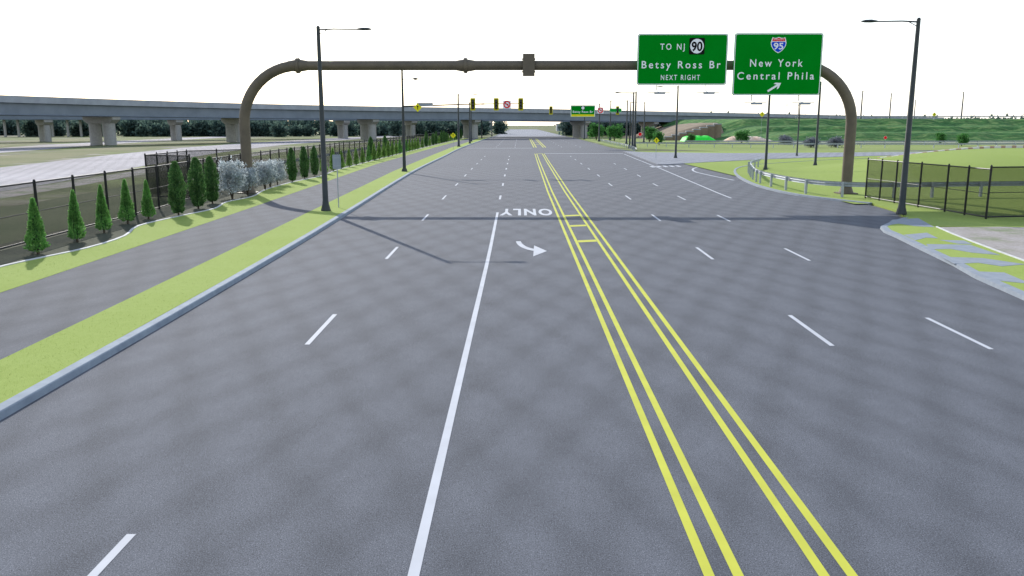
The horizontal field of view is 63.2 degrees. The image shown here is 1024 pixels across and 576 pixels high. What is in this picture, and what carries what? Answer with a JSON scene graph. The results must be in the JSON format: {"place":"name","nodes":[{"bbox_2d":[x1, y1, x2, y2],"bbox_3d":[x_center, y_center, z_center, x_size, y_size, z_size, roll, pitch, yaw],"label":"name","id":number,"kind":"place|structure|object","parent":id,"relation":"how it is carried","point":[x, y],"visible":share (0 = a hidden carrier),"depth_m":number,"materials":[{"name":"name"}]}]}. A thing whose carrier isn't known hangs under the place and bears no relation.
{"place":"outdoors","nodes":[
{"label":"outdoors","id":0,"kind":"place"},
{"bbox_2d":[0,136,225,152],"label":"road","id":1,"kind":"structure","parent":0,"point":[23,148],"depth_m":193.44,"materials":[{"name":"grey asphalt"}]},
{"bbox_2d":[0,136,400,190],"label":"road","id":2,"kind":"structure","parent":0,"point":[9,175],"depth_m":100.94,"materials":[{"name":"grey asphalt"}]},
{"bbox_2d":[0,138,401,197],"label":"path","id":3,"kind":"structure","parent":0,"point":[106,177],"depth_m":70.63,"materials":[{"name":"grey concrete"}]},
{"bbox_2d":[0,141,420,243],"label":"ground","id":4,"kind":"structure","parent":0,"point":[66,211],"depth_m":47.25,"materials":[{"name":"green plant"}]},
{"bbox_2d":[0,138,474,359],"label":"path","id":5,"kind":"structure","parent":0,"point":[31,313],"depth_m":27.22,"materials":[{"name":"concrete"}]},
{"bbox_2d":[0,126,932,217],"bbox_3d":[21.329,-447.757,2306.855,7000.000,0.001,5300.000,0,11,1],"label":"ground","id":6,"kind":"structure","parent":0,"point":[16,138],"depth_m":184.93,"materials":[{"name":"green plant"}]},
{"bbox_2d":[2,120,103,136],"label":"overpass bridge","id":7,"kind":"structure","parent":6,"relation":"on","point":[52,128],"depth_m":335.94,"materials":[{"name":"concrete"}]},
{"bbox_2d":[0,138,119,146],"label":"grass strip","id":8,"kind":"object","parent":6,"relation":"on","point":[39,142],"depth_m":226.37,"materials":[{"name":"plant"}]},
{"bbox_2d":[0,138,298,164],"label":"grass strip","id":9,"kind":"object","parent":6,"relation":"on","point":[33,157],"depth_m":150.15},
{"bbox_2d":[0,138,461,265],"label":"planting bed","id":10,"kind":"object","parent":6,"relation":"on","point":[62,242],"visible":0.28,"depth_m":36.77,"materials":[{"name":"grey gravel"}]},
{"bbox_2d":[22,197,50,253],"bbox_3d":[-17.105,-2.209,29.887,0.874,2.108,0.906,4,12,18],"label":"arborvitae tree","id":11,"kind":"object","parent":10,"relation":"on","point":[35,235],"visible":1,"depth_m":29.78,"materials":[{"name":"green plant"}]},
{"bbox_2d":[67,189,85,241],"bbox_3d":[-17.273,-2.824,32.880,0.780,2.165,0.931,-4,12,-18],"label":"arborvitae tree","id":12,"kind":"object","parent":10,"relation":"on","point":[76,225],"visible":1,"depth_m":32.81,"materials":[{"name":"green plant"}]},
{"bbox_2d":[95,185,112,232],"bbox_3d":[-17.592,-3.384,35.733,0.780,2.165,0.921,-5,12,-24],"label":"arborvitae tree","id":13,"kind":"object","parent":10,"relation":"on","point":[103,219],"visible":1,"depth_m":35.66,"materials":[{"name":"green plant"}]},
{"bbox_2d":[118,179,135,223],"bbox_3d":[-18.098,-4.053,39.089,0.855,2.186,0.890,-11,15,-44],"label":"arborvitae tree","id":14,"kind":"object","parent":10,"relation":"on","point":[126,211],"visible":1,"depth_m":39.01,"materials":[{"name":"green plant"}]},
{"bbox_2d":[140,180,155,218],"bbox_3d":[-18.068,-4.371,41.130,0.760,2.016,0.888,-8,14,-35],"label":"arborvitae tree","id":15,"kind":"object","parent":10,"relation":"on","point":[147,208],"visible":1,"depth_m":40.99,"materials":[{"name":"green plant"}]},
{"bbox_2d":[0,141,344,249],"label":"chain link fence","id":16,"kind":"object","parent":10,"relation":"on","point":[155,188],"visible":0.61,"depth_m":38.10,"materials":[{"name":"black metal"}]},
{"bbox_2d":[167,161,186,215],"bbox_3d":[-17.167,-5.090,42.596,0.998,2.869,1.039,9,15,40],"label":"columnar conifer","id":17,"kind":"object","parent":10,"relation":"on","point":[176,186],"visible":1,"depth_m":42.44,"materials":[{"name":"green plant"}]},
{"bbox_2d":[144,149,240,197],"bbox_3d":[-22.201,-8.274,58.740,3.393,2.820,13.846,-1,11,-4],"label":"chain link fence","id":18,"kind":"object","parent":10,"relation":"on","point":[164,159],"visible":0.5,"depth_m":54.33,"materials":[{"name":"black metal"}]},
{"bbox_2d":[186,157,206,208],"bbox_3d":[-17.503,-5.809,46.113,1.150,2.926,1.006,-3,11,-13],"label":"columnar conifer","id":19,"kind":"object","parent":10,"relation":"on","point":[198,198],"visible":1,"depth_m":45.95,"materials":[{"name":"green plant"}]},
{"bbox_2d":[203,156,219,203],"bbox_3d":[-17.720,-6.360,49.045,1.046,2.877,0.989,-7,13,-33],"label":"columnar conifer","id":20,"kind":"object","parent":10,"relation":"on","point":[211,181],"visible":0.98,"depth_m":48.89,"materials":[{"name":"green plant"}]},
{"bbox_2d":[216,156,248,198],"bbox_3d":[-17.575,-6.925,52.155,2.146,2.830,2.615,-3,12,-16],"label":"silver shrub","id":21,"kind":"object","parent":10,"relation":"on","point":[234,175],"visible":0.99,"depth_m":51.83,"materials":[{"name":"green plant"}]},
{"bbox_2d":[239,166,259,195],"bbox_3d":[-17.427,-7.005,54.672,1.752,1.976,1.829,-4,12,-19],"label":"silver shrub","id":22,"kind":"object","parent":10,"relation":"on","point":[251,178],"visible":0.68,"depth_m":54.49,"materials":[{"name":"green plant"}]},
{"bbox_2d":[252,160,277,189],"bbox_3d":[-17.691,-8.037,59.359,1.969,2.208,1.902,-6,13,-28],"label":"silver shrub","id":23,"kind":"object","parent":10,"relation":"on","point":[265,171],"visible":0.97,"depth_m":59.12,"materials":[{"name":"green plant"}]},
{"bbox_2d":[266,160,279,186],"bbox_3d":[-18.078,-8.477,61.887,1.777,2.092,1.805,2,11,9],"label":"silver shrub","id":24,"kind":"object","parent":10,"relation":"on","point":[270,182],"visible":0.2,"depth_m":61.80,"materials":[{"name":"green plant"}]},
{"bbox_2d":[267,158,287,184],"bbox_3d":[-18.235,-8.993,64.406,1.718,2.138,1.960,-9,14,-39],"label":"silver shrub","id":25,"kind":"object","parent":10,"relation":"on","point":[281,172],"visible":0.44,"depth_m":64.30,"materials":[{"name":"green plant"}]},
{"bbox_2d":[286,147,297,181],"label":"columnar conifer","id":26,"kind":"object","parent":10,"relation":"on","point":[291,172],"visible":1,"depth_m":67.33,"materials":[{"name":"green plant"}]},
{"bbox_2d":[299,146,309,178],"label":"columnar conifer","id":27,"kind":"object","parent":10,"relation":"on","point":[304,164],"visible":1,"depth_m":71.24,"materials":[{"name":"green plant"}]},
{"bbox_2d":[309,146,319,175],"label":"columnar conifer","id":28,"kind":"object","parent":10,"relation":"on","point":[314,159],"visible":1,"depth_m":75.18,"materials":[{"name":"green plant"}]},
{"bbox_2d":[345,149,352,166],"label":"arborvitae tree","id":29,"kind":"object","parent":10,"relation":"on","point":[349,160],"visible":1,"depth_m":91.64,"materials":[{"name":"green plant"}]},
{"bbox_2d":[343,132,448,159],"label":"chain link fence","id":30,"kind":"object","parent":10,"relation":"on","point":[376,140],"visible":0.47,"depth_m":133.81,"materials":[{"name":"black metal"}]},
{"bbox_2d":[0,138,467,292],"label":"grass verge","id":31,"kind":"object","parent":6,"relation":"on","point":[20,276],"depth_m":35.67,"materials":[{"name":"green plant"}]},
{"bbox_2d":[0,138,462,266],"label":"edging","id":32,"kind":"object","parent":31,"relation":"on","point":[130,231],"visible":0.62,"depth_m":37.92,"materials":[{"name":"grey concrete"}]},
{"bbox_2d":[0,138,485,402],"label":"grass verge","id":33,"kind":"object","parent":6,"relation":"on","point":[100,333],"depth_m":21.82,"materials":[{"name":"green plant"}]},
{"bbox_2d":[332,155,340,206],"bbox_3d":[-9.775,-5.983,46.626,0.460,2.950,0.110,0,11,1],"label":"road sign","id":34,"kind":"object","parent":33,"relation":"on","point":[336,159],"visible":1,"depth_m":46.41,"materials":[{"name":"metal"}]},
{"bbox_2d":[316,26,371,210],"bbox_3d":[-8.836,-8.910,44.193,3.050,9.630,0.540,0,11,1],"label":"street lamp","id":35,"kind":"object","parent":33,"relation":"on","point":[325,205],"visible":1,"depth_m":44.13,"materials":[{"name":"grey metal"}]},
{"bbox_2d":[401,70,524,171],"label":"traffic signal","id":36,"kind":"object","parent":33,"relation":"on","point":[496,103],"visible":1,"depth_m":81.72,"materials":[{"name":"black metal"}]},
{"bbox_2d":[503,100,510,108],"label":"road sign","id":37,"kind":"object","parent":36,"relation":"attached to","point":[506,104],"visible":1,"depth_m":81.44,"materials":[{"name":"metal"}]},
{"bbox_2d":[457,94,477,146],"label":"street lamp","id":38,"kind":"object","parent":33,"relation":"on","point":[458,144],"visible":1,"depth_m":176.29,"materials":[{"name":"grey metal"}]},
{"bbox_2d":[0,120,488,136],"bbox_3d":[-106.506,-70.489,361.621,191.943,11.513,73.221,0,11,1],"label":"woodland","id":39,"kind":"object","parent":6,"relation":"on","point":[161,128],"visible":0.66,"depth_m":344.16,"materials":[{"name":"green plant"}]},
{"bbox_2d":[0,129,509,420],"bbox_3d":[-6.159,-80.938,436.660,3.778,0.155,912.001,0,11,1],"label":"kerb","id":40,"kind":"structure","parent":6,"relation":"on","point":[17,402],"depth_m":19.14,"materials":[{"name":"concrete"}]},
{"bbox_2d":[0,116,637,141],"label":"overpass bridge","id":41,"kind":"structure","parent":6,"relation":"on","point":[43,123],"depth_m":260.43,"materials":[{"name":"concrete"}]},
{"bbox_2d":[0,95,943,144],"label":"overpass bridge","id":42,"kind":"structure","parent":6,"relation":"on","point":[94,114],"depth_m":239.69,"materials":[{"name":"concrete"}]},
{"bbox_2d":[446,121,509,133],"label":"woodland","id":43,"kind":"object","parent":6,"relation":"on","point":[499,127],"visible":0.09,"depth_m":432.27,"materials":[{"name":"plant"}]},
{"bbox_2d":[237,54,857,193],"bbox_3d":[2.342,-10.911,55.927,41.950,9.280,1.200,0,11,1],"label":"sign gantry","id":44,"kind":"object","parent":6,"relation":"on","point":[528,65],"visible":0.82,"depth_m":55.04,"materials":[{"name":"brown metal"}]},
{"bbox_2d":[636,34,727,93],"bbox_3d":[11.101,-14.524,53.929,5.870,3.860,1.770,0,11,1],"label":"highway sign","id":45,"kind":"object","parent":44,"relation":"attached to","point":[681,59],"visible":1,"depth_m":54.26,"materials":[{"name":"metal"}]},
{"bbox_2d":[732,33,823,104],"bbox_3d":[17.321,-14.204,53.934,5.730,4.550,1.770,0,11,1],"label":"highway sign","id":46,"kind":"object","parent":44,"relation":"attached to","point":[777,63],"visible":1,"depth_m":54.26,"materials":[{"name":"metal"}]},
{"bbox_2d":[549,102,630,147],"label":"traffic signal","id":47,"kind":"object","parent":6,"relation":"on","point":[551,110],"visible":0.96,"depth_m":165.09,"materials":[{"name":"black metal"}]},
{"bbox_2d":[570,105,594,116],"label":"highway sign","id":48,"kind":"object","parent":47,"relation":"attached to","point":[582,110],"visible":1,"depth_m":164.67,"materials":[{"name":"metal"}]},
{"bbox_2d":[631,92,634,147],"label":"street lamp","id":49,"kind":"object","parent":6,"relation":"on","point":[632,139],"visible":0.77,"depth_m":167.45,"materials":[{"name":"grey metal"}]},
{"bbox_2d":[554,111,734,135],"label":"woodland","id":50,"kind":"object","parent":6,"relation":"on","point":[566,128],"visible":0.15,"depth_m":368.34,"materials":[{"name":"green plant"}]},
{"bbox_2d":[734,158,871,204],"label":"kerb","id":51,"kind":"structure","parent":6,"relation":"on","point":[785,192],"depth_m":57.59,"materials":[{"name":"concrete"}]},
{"bbox_2d":[880,217,1023,299],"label":"kerb","id":52,"kind":"structure","parent":6,"relation":"on","point":[995,283],"depth_m":27.55,"materials":[{"name":"concrete"}]},
{"bbox_2d":[887,217,1023,290],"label":"grass verge","id":53,"kind":"object","parent":6,"relation":"on","point":[1016,271],"depth_m":30.40,"materials":[{"name":"green plant"}]},
{"bbox_2d":[905,233,936,239],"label":"sidewalk","id":54,"kind":"structure","parent":53,"relation":"on","point":[917,236],"depth_m":34.69,"materials":[{"name":"concrete"}]},
{"bbox_2d":[942,240,970,243],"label":"sidewalk","id":55,"kind":"structure","parent":53,"relation":"on","point":[959,241],"depth_m":33.21,"materials":[{"name":"concrete"}]},
{"bbox_2d":[0,129,1023,575],"bbox_3d":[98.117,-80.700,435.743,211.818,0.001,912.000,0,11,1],"label":"road","id":56,"kind":"structure","parent":0,"point":[240,429],"depth_m":14.30,"materials":[{"name":"grey asphalt"}]},
{"bbox_2d":[87,156,484,575],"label":"lane marking","id":57,"kind":"object","parent":56,"relation":"on","point":[110,556],"visible":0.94,"depth_m":9.46,"materials":[{"name":"white paint"}]},
{"bbox_2d":[408,212,498,575],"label":"lane marking","id":58,"kind":"object","parent":56,"relation":"on","point":[419,548],"visible":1,"depth_m":12.22,"materials":[{"name":"white paint"}]},
{"bbox_2d":[501,209,551,214],"bbox_3d":[0.774,-4.173,45.655,2.850,0.001,3.587,0,11,1],"label":"lane marking","id":59,"kind":"object","parent":56,"relation":"on","point":[526,211],"visible":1,"depth_m":45.37,"materials":[{"name":"white paint"}]},
{"bbox_2d":[516,241,545,255],"bbox_3d":[0.793,-1.545,32.255,0.773,0.003,4.037,-2,11,-10],"label":"lane marking","id":60,"kind":"object","parent":56,"relation":"on","point":[537,250],"visible":1,"depth_m":31.91,"materials":[{"name":"white paint"}]},
{"bbox_2d":[565,215,596,241],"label":"lane marking","id":61,"kind":"object","parent":56,"relation":"on","point":[581,225],"visible":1,"depth_m":34.40,"materials":[{"name":"yellow paint"}]},
{"bbox_2d":[545,153,622,153],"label":"lane marking","id":62,"kind":"object","parent":56,"relation":"on","point":[583,153],"visible":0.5,"depth_m":138.55,"materials":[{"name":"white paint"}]},
{"bbox_2d":[535,155,714,575],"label":"lane marking","id":63,"kind":"object","parent":56,"relation":"on","point":[702,559],"visible":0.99,"depth_m":12.45,"materials":[{"name":"yellow paint"}]},
{"bbox_2d":[537,155,743,575],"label":"lane marking","id":64,"kind":"object","parent":56,"relation":"on","point":[732,563],"visible":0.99,"depth_m":12.45,"materials":[{"name":"yellow paint"}]},
{"bbox_2d":[542,154,829,575],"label":"lane marking","id":65,"kind":"object","parent":56,"relation":"on","point":[813,559],"visible":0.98,"depth_m":12.45,"materials":[{"name":"yellow paint"}]},
{"bbox_2d":[544,154,857,575],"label":"lane marking","id":66,"kind":"object","parent":56,"relation":"on","point":[840,559],"visible":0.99,"depth_m":12.49,"materials":[{"name":"yellow paint"}]},
{"bbox_2d":[575,159,834,345],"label":"lane marking","id":67,"kind":"object","parent":56,"relation":"on","point":[809,329],"visible":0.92,"depth_m":19.93,"materials":[{"name":"white paint"}]},
{"bbox_2d":[614,163,992,348],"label":"lane marking","id":68,"kind":"object","parent":56,"relation":"on","point":[961,334],"visible":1,"depth_m":19.73,"materials":[{"name":"white paint"}]},
{"bbox_2d":[0,0,1023,125],"label":"sky","id":69,"kind":"structure","parent":0,"point":[153,50],"materials":[{"name":"white"}]},
{"bbox_2d":[498,129,565,136],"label":"road","id":70,"kind":"structure","parent":0,"point":[526,132],"depth_m":456.01,"materials":[{"name":"grey asphalt"}]},
{"bbox_2d":[625,123,723,139],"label":"retaining wall","id":71,"kind":"structure","parent":0,"point":[670,130],"depth_m":281.08,"materials":[{"name":"beige concrete"}]},
{"bbox_2d":[624,151,919,164],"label":"pavement","id":72,"kind":"structure","parent":0,"point":[662,158],"depth_m":122.91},
{"bbox_2d":[657,85,678,157],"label":"street lamp","id":73,"kind":"object","parent":72,"relation":"on","point":[675,153],"visible":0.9,"depth_m":116.38,"materials":[{"name":"grey metal"}]},
{"bbox_2d":[578,138,1007,150],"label":"lawn","id":74,"kind":"structure","parent":0,"point":[736,147],"depth_m":184.15,"materials":[{"name":"green plant"}]},
{"bbox_2d":[586,122,604,139],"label":"tree","id":75,"kind":"object","parent":74,"relation":"on","point":[592,132],"visible":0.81,"depth_m":259.11,"materials":[{"name":"green plant"}]},
{"bbox_2d":[605,123,624,140],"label":"tree","id":76,"kind":"object","parent":74,"relation":"on","point":[616,132],"visible":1,"depth_m":244.49,"materials":[{"name":"green plant"}]},
{"bbox_2d":[600,139,635,150],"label":"guardrail","id":77,"kind":"object","parent":74,"relation":"on","point":[617,143],"visible":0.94,"depth_m":187.98,"materials":[{"name":"metal"}]},
{"bbox_2d":[615,91,636,146],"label":"street lamp","id":78,"kind":"object","parent":74,"relation":"on","point":[635,116],"visible":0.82,"depth_m":175.91,"materials":[{"name":"grey metal"}]},
{"bbox_2d":[645,125,657,141],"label":"tree","id":79,"kind":"object","parent":74,"relation":"on","point":[649,131],"visible":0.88,"depth_m":230.36,"materials":[{"name":"green plant"}]},
{"bbox_2d":[652,131,664,144],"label":"tree","id":80,"kind":"object","parent":74,"relation":"on","point":[659,135],"visible":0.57,"depth_m":195.81,"materials":[{"name":"green plant"}]},
{"bbox_2d":[663,124,721,140],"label":"retaining wall","id":81,"kind":"structure","parent":74,"relation":"on","point":[713,131],"depth_m":260.10,"materials":[{"name":"beige concrete"}]},
{"bbox_2d":[680,135,714,141],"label":"heap","id":82,"kind":"object","parent":74,"relation":"on","point":[684,138],"visible":0.59,"depth_m":233.00,"materials":[{"name":"plant"}]},
{"bbox_2d":[734,129,750,142],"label":"tree","id":83,"kind":"object","parent":74,"relation":"on","point":[742,136],"visible":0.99,"depth_m":207.40,"materials":[{"name":"green plant"}]},
{"bbox_2d":[725,136,771,140],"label":"earth heap","id":84,"kind":"object","parent":74,"relation":"on","point":[754,138],"visible":0.27,"depth_m":233.16,"materials":[{"name":"soil"}]},
{"bbox_2d":[777,135,793,144],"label":"grey shrub","id":85,"kind":"object","parent":74,"relation":"on","point":[785,138],"visible":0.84,"depth_m":199.87,"materials":[{"name":"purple plant"}]},
{"bbox_2d":[802,137,820,147],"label":"grey shrub","id":86,"kind":"object","parent":74,"relation":"on","point":[811,139],"visible":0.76,"depth_m":174.92,"materials":[{"name":"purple plant"}]},
{"bbox_2d":[636,142,1023,147],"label":"guardrail","id":87,"kind":"object","parent":74,"relation":"on","point":[861,144],"visible":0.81,"depth_m":171.33,"materials":[{"name":"metal"}]},
{"bbox_2d":[827,136,843,147],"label":"grey shrub","id":88,"kind":"object","parent":74,"relation":"on","point":[836,139],"visible":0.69,"depth_m":175.50,"materials":[{"name":"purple plant"}]},
{"bbox_2d":[684,140,1023,144],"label":"guardrail","id":89,"kind":"object","parent":74,"relation":"on","point":[728,141],"visible":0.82,"depth_m":198.87,"materials":[{"name":"metal"}]},
{"bbox_2d":[935,132,946,142],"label":"tree","id":90,"kind":"object","parent":74,"relation":"on","point":[940,136],"visible":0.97,"depth_m":207.37,"materials":[{"name":"green plant"}]},
{"bbox_2d":[956,133,970,145],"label":"tree","id":91,"kind":"object","parent":74,"relation":"on","point":[962,138],"visible":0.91,"depth_m":185.56,"materials":[{"name":"green plant"}]},
{"bbox_2d":[633,148,1023,203],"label":"lawn","id":92,"kind":"structure","parent":0,"point":[986,158],"depth_m":79.70,"materials":[{"name":"green plant"}]},
{"bbox_2d":[877,145,1023,157],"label":"road","id":93,"kind":"structure","parent":92,"relation":"on","point":[1008,146],"depth_m":104.73,"materials":[{"name":"asphalt"}]},
{"bbox_2d":[659,118,1023,140],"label":"hill","id":94,"kind":"structure","parent":0,"point":[891,129],"depth_m":257.39,"materials":[{"name":"green plant"}]},
{"bbox_2d":[795,116,1023,118],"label":"guardrail","id":95,"kind":"object","parent":94,"relation":"on","point":[914,116],"visible":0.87,"depth_m":276.87,"materials":[{"name":"metal"}]},
{"bbox_2d":[736,158,1023,226],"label":"lawn","id":96,"kind":"structure","parent":0,"point":[937,217],"depth_m":52.90,"materials":[{"name":"green plant"}]},
{"bbox_2d":[763,95,770,169],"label":"street lamp","id":97,"kind":"object","parent":96,"relation":"on","point":[766,145],"visible":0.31,"depth_m":86.27,"materials":[{"name":"black metal"}]},
{"bbox_2d":[795,105,800,155],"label":"street lamp","id":98,"kind":"object","parent":96,"relation":"on","point":[798,132],"visible":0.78,"depth_m":125.46,"materials":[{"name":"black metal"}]},
{"bbox_2d":[813,82,821,164],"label":"street lamp","id":99,"kind":"object","parent":96,"relation":"on","point":[816,144],"visible":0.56,"depth_m":94.94,"materials":[{"name":"black metal"}]},
{"bbox_2d":[747,158,1023,197],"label":"guardrail","id":100,"kind":"object","parent":96,"relation":"on","point":[752,169],"visible":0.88,"depth_m":55.12,"materials":[{"name":"metal"}]},
{"bbox_2d":[861,18,920,214],"bbox_3d":[19.014,-8.667,42.455,3.111,9.823,0.551,0,11,1],"label":"street lamp","id":101,"kind":"object","parent":96,"relation":"on","point":[901,209],"visible":1,"depth_m":42.39,"materials":[{"name":"grey metal"}]},
{"bbox_2d":[865,157,989,217],"bbox_3d":[23.080,-5.852,47.046,0.133,2.570,12.154,-1,11,-5],"label":"chain link fence","id":102,"kind":"object","parent":96,"relation":"on","point":[919,192],"visible":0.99,"depth_m":45.89,"materials":[{"name":"black metal"}]},
{"bbox_2d":[985,165,1023,218],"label":"chain link fence","id":103,"kind":"object","parent":96,"relation":"on","point":[1011,191],"visible":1,"depth_m":41.30,"materials":[{"name":"black metal"}]},
{"bbox_2d":[794,142,1023,142],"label":"road","id":104,"kind":"structure","parent":0,"point":[927,142],"depth_m":224.74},
{"bbox_2d":[887,218,932,226],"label":"sidewalk","id":105,"kind":"structure","parent":0,"point":[916,222],"depth_m":39.66,"materials":[{"name":"concrete"}]},
{"bbox_2d":[926,244,998,254],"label":"sidewalk","id":106,"kind":"structure","parent":0,"point":[970,248],"depth_m":31.33,"materials":[{"name":"concrete"}]},
{"bbox_2d":[940,227,1023,258],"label":"ground","id":107,"kind":"structure","parent":0,"point":[1009,240],"depth_m":34.83,"materials":[{"name":"grey concrete"}]},
{"bbox_2d":[936,226,1023,260],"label":"edging","id":108,"kind":"object","parent":107,"relation":"on","point":[981,244],"visible":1,"depth_m":32.16,"materials":[{"name":"concrete"}]},
{"bbox_2d":[942,257,1023,265],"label":"sidewalk","id":109,"kind":"structure","parent":0,"point":[982,261],"depth_m":28.35,"materials":[{"name":"concrete"}]},
{"bbox_2d":[976,271,1023,282],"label":"sidewalk","id":110,"kind":"structure","parent":0,"point":[1002,276],"depth_m":25.38,"materials":[{"name":"concrete"}]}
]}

